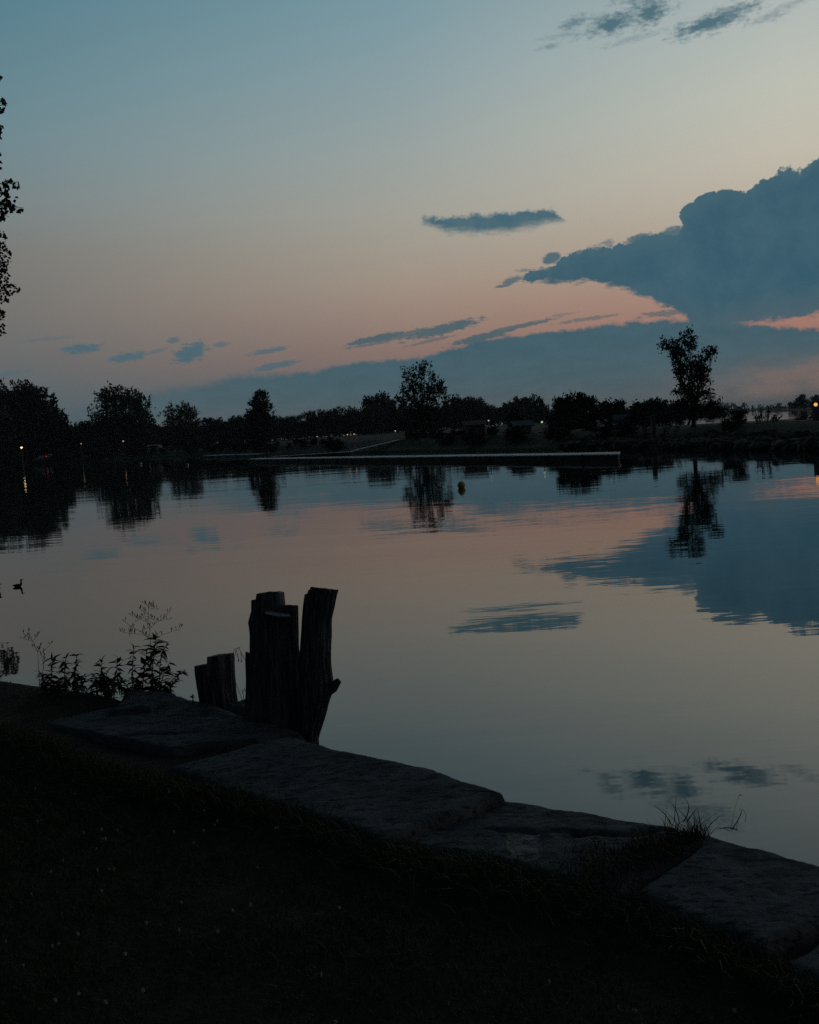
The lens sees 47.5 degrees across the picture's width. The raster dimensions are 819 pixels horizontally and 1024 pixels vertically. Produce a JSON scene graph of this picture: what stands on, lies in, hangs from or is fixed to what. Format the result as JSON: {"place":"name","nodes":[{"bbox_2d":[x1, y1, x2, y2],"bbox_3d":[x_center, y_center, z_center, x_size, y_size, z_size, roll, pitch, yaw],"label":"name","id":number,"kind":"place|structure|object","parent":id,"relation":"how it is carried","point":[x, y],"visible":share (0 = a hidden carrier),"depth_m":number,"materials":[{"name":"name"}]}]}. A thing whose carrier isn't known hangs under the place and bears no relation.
{"place":"outdoors","nodes":[
{"label":"outdoors","id":0,"kind":"place"},
{"bbox_2d":[0,407,818,865],"bbox_3d":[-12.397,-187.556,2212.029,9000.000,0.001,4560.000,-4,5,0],"label":"water","id":1,"kind":"structure","parent":0,"point":[630,635],"depth_m":14.27,"materials":[{"name":"blue liquid"}]},
{"bbox_2d":[271,451,353,457],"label":"finger dock","id":2,"kind":"object","parent":1,"relation":"on","point":[327,454],"visible":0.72,"depth_m":127.83,"materials":[{"name":"grey wood"}]},
{"bbox_2d":[248,450,620,461],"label":"floating dock","id":3,"kind":"object","parent":1,"relation":"on","point":[594,456],"visible":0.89,"depth_m":73.52,"materials":[{"name":"metal"}]},
{"bbox_2d":[717,794,745,830],"bbox_3d":[1.288,1.211,3.740,0.134,0.173,0.061,-4,5,0],"label":"grass tuft","id":4,"kind":"object","parent":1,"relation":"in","point":[732,820],"visible":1,"depth_m":3.75,"materials":[{"name":"green plant"}]},
{"bbox_2d":[0,681,818,1023],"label":"lawn","id":5,"kind":"structure","parent":0,"point":[242,895],"depth_m":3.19,"materials":[{"name":"plant"}]},
{"bbox_2d":[0,231,20,387],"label":"shore tree","id":6,"kind":"object","parent":5,"relation":"on","point":[3,270],"visible":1,"depth_m":26.85,"materials":[{"name":"green plant"}]},
{"bbox_2d":[0,76,23,221],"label":"poplar tree","id":7,"kind":"object","parent":5,"relation":"on","point":[5,202],"visible":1,"depth_m":13.27,"materials":[{"name":"green plant"}]},
{"bbox_2d":[21,628,52,684],"bbox_3d":[-2.563,1.000,6.427,0.257,0.414,0.088,-4,5,0],"label":"seed stalk","id":8,"kind":"object","parent":5,"relation":"on","point":[36,649],"visible":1,"depth_m":6.42,"materials":[{"name":"brown plant"}]},
{"bbox_2d":[40,653,60,693],"bbox_3d":[-2.486,1.124,6.432,0.192,0.299,0.154,-4,5,0],"label":"weed","id":9,"kind":"object","parent":5,"relation":"on","point":[53,682],"visible":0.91,"depth_m":6.43,"materials":[{"name":"green plant"}]},
{"bbox_2d":[0,681,105,781],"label":"dry turf","id":10,"kind":"structure","parent":5,"relation":"on","point":[20,725],"depth_m":6.07,"materials":[{"name":"green plant"}]},
{"bbox_2d":[50,678,65,699],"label":"weed","id":11,"kind":"object","parent":5,"relation":"on","point":[57,692],"visible":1,"depth_m":6.24,"materials":[{"name":"green plant"}]},
{"bbox_2d":[54,671,72,694],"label":"weed","id":12,"kind":"object","parent":5,"relation":"on","point":[65,684],"visible":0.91,"depth_m":6.38,"materials":[{"name":"green plant"}]},
{"bbox_2d":[55,653,77,691],"bbox_3d":[-2.405,1.122,6.484,0.139,0.284,0.141,-3,5,13],"label":"weed","id":13,"kind":"object","parent":5,"relation":"on","point":[63,663],"visible":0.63,"depth_m":6.47,"materials":[{"name":"green plant"}]},
{"bbox_2d":[66,654,82,687],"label":"weed","id":14,"kind":"object","parent":5,"relation":"on","point":[74,669],"visible":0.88,"depth_m":6.43,"materials":[{"name":"green plant"}]},
{"bbox_2d":[69,683,84,701],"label":"weed","id":15,"kind":"object","parent":5,"relation":"on","point":[76,692],"visible":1,"depth_m":6.14,"materials":[{"name":"green plant"}]},
{"bbox_2d":[86,680,100,698],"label":"weed","id":16,"kind":"object","parent":5,"relation":"on","point":[93,691],"visible":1,"depth_m":6.19,"materials":[{"name":"green plant"}]},
{"bbox_2d":[90,656,108,693],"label":"weed","id":17,"kind":"object","parent":5,"relation":"on","point":[102,668],"visible":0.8,"depth_m":6.43,"materials":[{"name":"green plant"}]},
{"bbox_2d":[98,687,110,702],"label":"weed","id":18,"kind":"object","parent":5,"relation":"on","point":[105,696],"visible":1,"depth_m":6.14,"materials":[{"name":"green plant"}]},
{"bbox_2d":[104,681,118,701],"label":"weed","id":19,"kind":"object","parent":5,"relation":"on","point":[111,693],"visible":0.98,"depth_m":6.19,"materials":[{"name":"green plant"}]},
{"bbox_2d":[108,654,127,690],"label":"weed","id":20,"kind":"object","parent":5,"relation":"on","point":[119,659],"visible":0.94,"depth_m":6.43,"materials":[{"name":"green plant"}]},
{"bbox_2d":[113,689,176,715],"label":"stone slab","id":21,"kind":"structure","parent":5,"relation":"on","point":[139,701],"depth_m":6.07,"materials":[{"name":"stone"}]},
{"bbox_2d":[125,643,142,689],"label":"weed","id":22,"kind":"object","parent":21,"relation":"on","point":[132,665],"visible":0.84,"depth_m":6.47,"materials":[{"name":"green plant"}]},
{"bbox_2d":[133,647,156,690],"bbox_3d":[-1.840,1.124,6.441,0.191,0.372,0.156,-5,5,-16],"label":"weed","id":23,"kind":"object","parent":21,"relation":"on","point":[145,663],"visible":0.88,"depth_m":6.43,"materials":[{"name":"green plant"}]},
{"bbox_2d":[120,600,182,651],"bbox_3d":[-1.789,0.902,6.437,0.448,0.609,0.176,-4,5,0],"label":"seed stalk","id":24,"kind":"object","parent":21,"relation":"on","point":[147,620],"visible":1,"depth_m":6.41,"materials":[{"name":"brown plant"}]},
{"bbox_2d":[142,631,166,691],"bbox_3d":[-1.760,1.057,6.427,0.178,0.468,0.163,-7,6,-30],"label":"weed","id":25,"kind":"object","parent":21,"relation":"on","point":[154,651],"visible":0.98,"depth_m":6.41,"materials":[{"name":"green plant"}]},
{"bbox_2d":[154,641,170,690],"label":"weed","id":26,"kind":"object","parent":5,"relation":"on","point":[164,653],"visible":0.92,"depth_m":6.46,"materials":[{"name":"green plant"}]},
{"bbox_2d":[157,660,175,692],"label":"weed","id":27,"kind":"object","parent":5,"relation":"on","point":[168,672],"visible":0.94,"depth_m":6.44,"materials":[{"name":"green plant"}]},
{"bbox_2d":[161,669,187,692],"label":"weed","id":28,"kind":"object","parent":5,"relation":"on","point":[177,676],"visible":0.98,"depth_m":6.44,"materials":[{"name":"green plant"}]},
{"bbox_2d":[43,696,306,756],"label":"stone slab","id":29,"kind":"structure","parent":5,"relation":"on","point":[178,726],"depth_m":5.52,"materials":[{"name":"stone"}]},
{"bbox_2d":[194,587,340,744],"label":"wooden posts","id":30,"kind":"object","parent":5,"relation":"on","point":[290,685],"visible":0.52,"depth_m":5.58,"materials":[{"name":"brown wood"}]},
{"bbox_2d":[165,737,507,846],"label":"stone slab","id":31,"kind":"structure","parent":5,"relation":"on","point":[401,799],"depth_m":4.34,"materials":[{"name":"stone"}]},
{"bbox_2d":[398,801,712,896],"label":"stone slab","id":32,"kind":"structure","parent":5,"relation":"on","point":[518,825],"depth_m":3.76,"materials":[{"name":"stone"}]},
{"bbox_2d":[540,811,718,925],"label":"joint grass","id":33,"kind":"structure","parent":32,"relation":"on","point":[666,846],"depth_m":3.53,"materials":[{"name":"green plant"}]},
{"bbox_2d":[626,796,721,835],"bbox_3d":[1.071,1.255,3.748,0.420,0.233,0.098,-4,5,0],"label":"grass tuft","id":34,"kind":"object","parent":32,"relation":"on","point":[686,818],"visible":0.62,"depth_m":3.74,"materials":[{"name":"green plant"}]},
{"bbox_2d":[631,838,818,961],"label":"stone slab","id":35,"kind":"structure","parent":5,"relation":"on","point":[764,892],"depth_m":3.19,"materials":[{"name":"stone"}]},
{"bbox_2d":[779,945,818,986],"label":"stone slab","id":36,"kind":"structure","parent":5,"relation":"on","point":[804,962],"depth_m":2.78,"materials":[{"name":"stone"}]},
{"bbox_2d":[0,0,818,441],"label":"sky","id":37,"kind":"structure","parent":0,"point":[309,202],"materials":[{"name":"blue"}]},
{"bbox_2d":[2,418,818,465],"bbox_3d":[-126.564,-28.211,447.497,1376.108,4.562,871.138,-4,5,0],"label":"bank","id":38,"kind":"structure","parent":0,"point":[535,440],"depth_m":119.05,"materials":[{"name":"green plant"}]},
{"bbox_2d":[0,403,22,466],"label":"tree","id":39,"kind":"object","parent":38,"relation":"on","point":[4,434],"visible":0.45,"depth_m":296.48,"materials":[{"name":"green plant"}]},
{"bbox_2d":[0,392,29,466],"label":"tree","id":40,"kind":"object","parent":38,"relation":"on","point":[4,427],"visible":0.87,"depth_m":294.01,"materials":[{"name":"green plant"}]},
{"bbox_2d":[0,390,58,458],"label":"tree","id":41,"kind":"object","parent":38,"relation":"on","point":[14,411],"visible":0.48,"depth_m":326.40,"materials":[{"name":"green plant"}]},
{"bbox_2d":[0,377,67,451],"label":"tree","id":42,"kind":"object","parent":38,"relation":"on","point":[42,403],"visible":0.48,"depth_m":329.24,"materials":[{"name":"green plant"}]},
{"bbox_2d":[33,446,52,457],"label":"shrub","id":43,"kind":"object","parent":38,"relation":"on","point":[43,452],"visible":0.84,"depth_m":304.45,"materials":[{"name":"green plant"}]},
{"bbox_2d":[31,408,68,453],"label":"tree","id":44,"kind":"object","parent":38,"relation":"on","point":[54,427],"visible":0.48,"depth_m":330.39,"materials":[{"name":"green plant"}]},
{"bbox_2d":[46,425,87,456],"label":"tree","id":45,"kind":"object","parent":38,"relation":"on","point":[71,437],"visible":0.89,"depth_m":299.53,"materials":[{"name":"green plant"}]},
{"bbox_2d":[73,420,104,450],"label":"tree","id":46,"kind":"object","parent":38,"relation":"on","point":[82,429],"visible":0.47,"depth_m":343.83,"materials":[{"name":"green plant"}]},
{"bbox_2d":[82,380,168,453],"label":"tree","id":47,"kind":"object","parent":38,"relation":"on","point":[127,412],"visible":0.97,"depth_m":328.58,"materials":[{"name":"green plant"}]},
{"bbox_2d":[137,423,159,445],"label":"tree","id":48,"kind":"object","parent":38,"relation":"on","point":[156,433],"visible":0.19,"depth_m":352.27,"materials":[{"name":"green plant"}]},
{"bbox_2d":[159,424,178,448],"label":"tree","id":49,"kind":"object","parent":38,"relation":"on","point":[167,439],"visible":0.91,"depth_m":366.42,"materials":[{"name":"green plant"}]},
{"bbox_2d":[158,400,201,441],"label":"tree","id":50,"kind":"object","parent":38,"relation":"on","point":[186,414],"visible":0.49,"depth_m":415.43,"materials":[{"name":"green plant"}]},
{"bbox_2d":[195,417,219,444],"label":"tree","id":51,"kind":"object","parent":38,"relation":"on","point":[208,431],"visible":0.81,"depth_m":402.98,"materials":[{"name":"green plant"}]},
{"bbox_2d":[210,418,237,440],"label":"tree","id":52,"kind":"object","parent":38,"relation":"on","point":[225,431],"visible":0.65,"depth_m":385.19,"materials":[{"name":"green plant"}]},
{"bbox_2d":[224,416,252,442],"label":"tree","id":53,"kind":"object","parent":38,"relation":"on","point":[239,427],"visible":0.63,"depth_m":380.49,"materials":[{"name":"green plant"}]},
{"bbox_2d":[233,385,281,440],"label":"tree","id":54,"kind":"object","parent":38,"relation":"on","point":[259,412],"visible":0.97,"depth_m":232.38,"materials":[{"name":"green plant"}]},
{"bbox_2d":[262,414,281,441],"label":"tree","id":55,"kind":"object","parent":38,"relation":"on","point":[276,437],"visible":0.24,"depth_m":345.53,"materials":[{"name":"green plant"}]},
{"bbox_2d":[278,414,301,439],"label":"tree","id":56,"kind":"object","parent":38,"relation":"on","point":[286,424],"visible":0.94,"depth_m":389.91,"materials":[{"name":"green plant"}]},
{"bbox_2d":[288,414,308,438],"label":"tree","id":57,"kind":"object","parent":38,"relation":"on","point":[296,420],"visible":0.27,"depth_m":456.26,"materials":[{"name":"green plant"}]},
{"bbox_2d":[294,412,322,438],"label":"tree","id":58,"kind":"object","parent":38,"relation":"on","point":[306,426],"visible":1,"depth_m":347.28,"materials":[{"name":"green plant"}]},
{"bbox_2d":[302,410,326,437],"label":"tree","id":59,"kind":"object","parent":38,"relation":"on","point":[311,414],"visible":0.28,"depth_m":448.56,"materials":[{"name":"green plant"}]},
{"bbox_2d":[322,436,334,448],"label":"shrub","id":60,"kind":"object","parent":38,"relation":"on","point":[329,442],"visible":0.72,"depth_m":146.73,"materials":[{"name":"green plant"}]},
{"bbox_2d":[321,409,341,436],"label":"tree","id":61,"kind":"object","parent":38,"relation":"on","point":[329,425],"visible":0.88,"depth_m":395.45,"materials":[{"name":"green plant"}]},
{"bbox_2d":[331,438,344,449],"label":"shrub","id":62,"kind":"object","parent":38,"relation":"on","point":[337,444],"visible":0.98,"depth_m":143.43,"materials":[{"name":"green plant"}]},
{"bbox_2d":[333,405,365,435],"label":"tree","id":63,"kind":"object","parent":38,"relation":"on","point":[352,421],"visible":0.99,"depth_m":379.17,"materials":[{"name":"green plant"}]},
{"bbox_2d":[359,406,385,433],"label":"tree","id":64,"kind":"object","parent":38,"relation":"on","point":[369,418],"visible":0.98,"depth_m":379.97,"materials":[{"name":"green plant"}]},
{"bbox_2d":[350,432,400,450],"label":"gangway","id":65,"kind":"object","parent":38,"relation":"on","point":[377,444],"visible":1,"depth_m":131.14,"materials":[{"name":"metal"}]},
{"bbox_2d":[358,389,396,434],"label":"tree","id":66,"kind":"object","parent":38,"relation":"on","point":[379,398],"visible":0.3,"depth_m":426.59,"materials":[{"name":"green plant"}]},
{"bbox_2d":[381,404,405,432],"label":"tree","id":67,"kind":"object","parent":38,"relation":"on","point":[394,415],"visible":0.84,"depth_m":360.41,"materials":[{"name":"green plant"}]},
{"bbox_2d":[388,360,448,437],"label":"tree","id":68,"kind":"object","parent":38,"relation":"on","point":[421,405],"visible":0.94,"depth_m":150.61,"materials":[{"name":"green plant"}]},
{"bbox_2d":[436,432,454,445],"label":"shrub","id":69,"kind":"object","parent":38,"relation":"on","point":[448,438],"visible":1,"depth_m":113.61,"materials":[{"name":"green plant"}]},
{"bbox_2d":[440,404,459,428],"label":"tree","id":70,"kind":"object","parent":38,"relation":"on","point":[447,406],"visible":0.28,"depth_m":380.91,"materials":[{"name":"green plant"}]},
{"bbox_2d":[445,398,471,428],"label":"tree","id":71,"kind":"object","parent":38,"relation":"on","point":[460,410],"visible":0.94,"depth_m":362.18,"materials":[{"name":"green plant"}]},
{"bbox_2d":[441,394,486,428],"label":"tree","id":72,"kind":"object","parent":38,"relation":"on","point":[474,399],"visible":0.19,"depth_m":416.40,"materials":[{"name":"green plant"}]},
{"bbox_2d":[460,420,487,433],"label":"hut","id":73,"kind":"object","parent":38,"relation":"on","point":[478,426],"visible":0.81,"depth_m":114.64,"materials":[{"name":"white paint"}]},
{"bbox_2d":[460,429,491,445],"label":"shrub","id":74,"kind":"object","parent":38,"relation":"on","point":[469,437],"visible":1,"depth_m":104.99,"materials":[{"name":"green plant"}]},
{"bbox_2d":[466,401,490,420],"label":"tree","id":75,"kind":"object","parent":38,"relation":"on","point":[477,414],"visible":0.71,"depth_m":379.95,"materials":[{"name":"green plant"}]},
{"bbox_2d":[486,426,499,434],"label":"shrub","id":76,"kind":"object","parent":38,"relation":"on","point":[494,430],"visible":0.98,"depth_m":106.64,"materials":[{"name":"green plant"}]},
{"bbox_2d":[486,405,504,425],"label":"tree","id":77,"kind":"object","parent":38,"relation":"on","point":[496,416],"visible":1,"depth_m":391.81,"materials":[{"name":"green plant"}]},
{"bbox_2d":[502,404,513,424],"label":"tree","id":78,"kind":"object","parent":38,"relation":"on","point":[508,408],"visible":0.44,"depth_m":409.01,"materials":[{"name":"green plant"}]},
{"bbox_2d":[501,425,527,442],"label":"shrub","id":79,"kind":"object","parent":38,"relation":"on","point":[516,433],"visible":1,"depth_m":98.24,"materials":[{"name":"green plant"}]},
{"bbox_2d":[508,401,529,420],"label":"tree","id":80,"kind":"object","parent":38,"relation":"on","point":[516,407],"visible":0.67,"depth_m":348.04,"materials":[{"name":"green plant"}]},
{"bbox_2d":[508,420,534,433],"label":"shelter","id":81,"kind":"object","parent":38,"relation":"on","point":[528,424],"visible":0.57,"depth_m":103.00,"materials":[{"name":"white paint"}]},
{"bbox_2d":[505,393,549,422],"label":"tree","id":82,"kind":"object","parent":38,"relation":"on","point":[536,402],"visible":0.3,"depth_m":415.14,"materials":[{"name":"green plant"}]},
{"bbox_2d":[521,401,536,421],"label":"tree","id":83,"kind":"object","parent":38,"relation":"on","point":[529,410],"visible":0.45,"depth_m":359.21,"materials":[{"name":"green plant"}]},
{"bbox_2d":[535,409,545,422],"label":"tree","id":84,"kind":"object","parent":38,"relation":"on","point":[539,417],"visible":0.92,"depth_m":388.94,"materials":[{"name":"green plant"}]},
{"bbox_2d":[544,409,556,426],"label":"tree","id":85,"kind":"object","parent":38,"relation":"on","point":[549,413],"visible":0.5,"depth_m":130.93,"materials":[{"name":"green plant"}]},
{"bbox_2d":[548,391,606,428],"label":"tree","id":86,"kind":"object","parent":38,"relation":"on","point":[563,405],"visible":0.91,"depth_m":110.81,"materials":[{"name":"green plant"}]},
{"bbox_2d":[590,420,617,438],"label":"shrub","id":87,"kind":"object","parent":38,"relation":"on","point":[606,429],"visible":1,"depth_m":83.06,"materials":[{"name":"green plant"}]},
{"bbox_2d":[597,397,633,426],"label":"tree","id":88,"kind":"object","parent":38,"relation":"on","point":[618,406],"visible":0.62,"depth_m":116.96,"materials":[{"name":"green plant"}]},
{"bbox_2d":[612,414,631,424],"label":"house","id":89,"kind":"structure","parent":38,"relation":"on","point":[617,418],"depth_m":111.01,"materials":[{"name":"white paint"}]},
{"bbox_2d":[626,397,673,414],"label":"tree","id":90,"kind":"object","parent":38,"relation":"on","point":[660,404],"visible":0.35,"depth_m":123.99,"materials":[{"name":"green plant"}]},
{"bbox_2d":[650,415,655,438],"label":"wooden post","id":91,"kind":"object","parent":38,"relation":"on","point":[653,426],"visible":0.79,"depth_m":75.65,"materials":[{"name":"brown wood"}]},
{"bbox_2d":[641,422,680,439],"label":"reed clump","id":92,"kind":"object","parent":38,"relation":"on","point":[646,428],"visible":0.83,"depth_m":76.78,"materials":[{"name":"green plant"}]},
{"bbox_2d":[674,413,685,424],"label":"tree","id":93,"kind":"object","parent":38,"relation":"on","point":[679,418],"visible":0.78,"depth_m":101.62,"materials":[{"name":"green plant"}]},
{"bbox_2d":[557,429,818,451],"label":"rock rubble","id":94,"kind":"object","parent":38,"relation":"on","point":[744,439],"visible":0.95,"depth_m":66.13,"materials":[{"name":"grey stone"}]},
{"bbox_2d":[656,325,727,426],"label":"tree","id":95,"kind":"object","parent":38,"relation":"on","point":[690,389],"visible":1,"depth_m":77.21,"materials":[{"name":"green plant"}]},
{"bbox_2d":[668,399,726,424],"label":"tree","id":96,"kind":"object","parent":38,"relation":"on","point":[716,416],"visible":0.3,"depth_m":148.84,"materials":[{"name":"green plant"}]},
{"bbox_2d":[719,418,737,431],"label":"bush","id":97,"kind":"object","parent":38,"relation":"on","point":[726,423],"visible":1,"depth_m":69.64,"materials":[{"name":"green plant"}]},
{"bbox_2d":[726,407,747,425],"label":"bush","id":98,"kind":"object","parent":38,"relation":"on","point":[736,415],"visible":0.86,"depth_m":70.54,"materials":[{"name":"green plant"}]},
{"bbox_2d":[752,408,782,422],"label":"reed clump","id":99,"kind":"object","parent":38,"relation":"on","point":[768,411],"visible":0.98,"depth_m":71.76,"materials":[{"name":"green plant"}]},
{"bbox_2d":[359,419,812,440],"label":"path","id":100,"kind":"structure","parent":0,"point":[709,423],"depth_m":75.77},
{"bbox_2d":[812,403,818,419],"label":"lamp pillar","id":101,"kind":"structure","parent":100,"relation":"on","point":[815,411],"depth_m":65.65,"materials":[{"name":"black metal"}]},
{"bbox_2d":[764,408,811,412],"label":"headland","id":102,"kind":"structure","parent":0,"point":[790,410],"depth_m":544.78,"materials":[{"name":"green plant"}]},
{"bbox_2d":[795,393,809,408],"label":"tree","id":103,"kind":"object","parent":102,"relation":"on","point":[802,401],"visible":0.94,"depth_m":617.55,"materials":[{"name":"green plant"}]},
{"bbox_2d":[808,394,818,406],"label":"tree","id":104,"kind":"object","parent":102,"relation":"on","point":[815,399],"visible":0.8,"depth_m":597.23,"materials":[{"name":"green plant"}]},
{"bbox_3d":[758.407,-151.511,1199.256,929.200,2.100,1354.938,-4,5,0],"label":"far shore","id":105,"kind":"structure","parent":0,"visible":0},
{"bbox_2d":[704,397,811,410],"bbox_3d":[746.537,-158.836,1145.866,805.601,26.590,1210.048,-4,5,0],"label":"woods","id":106,"kind":"object","parent":105,"relation":"on","point":[777,406],"visible":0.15,"depth_m":1551.65,"materials":[{"name":"green plant"}]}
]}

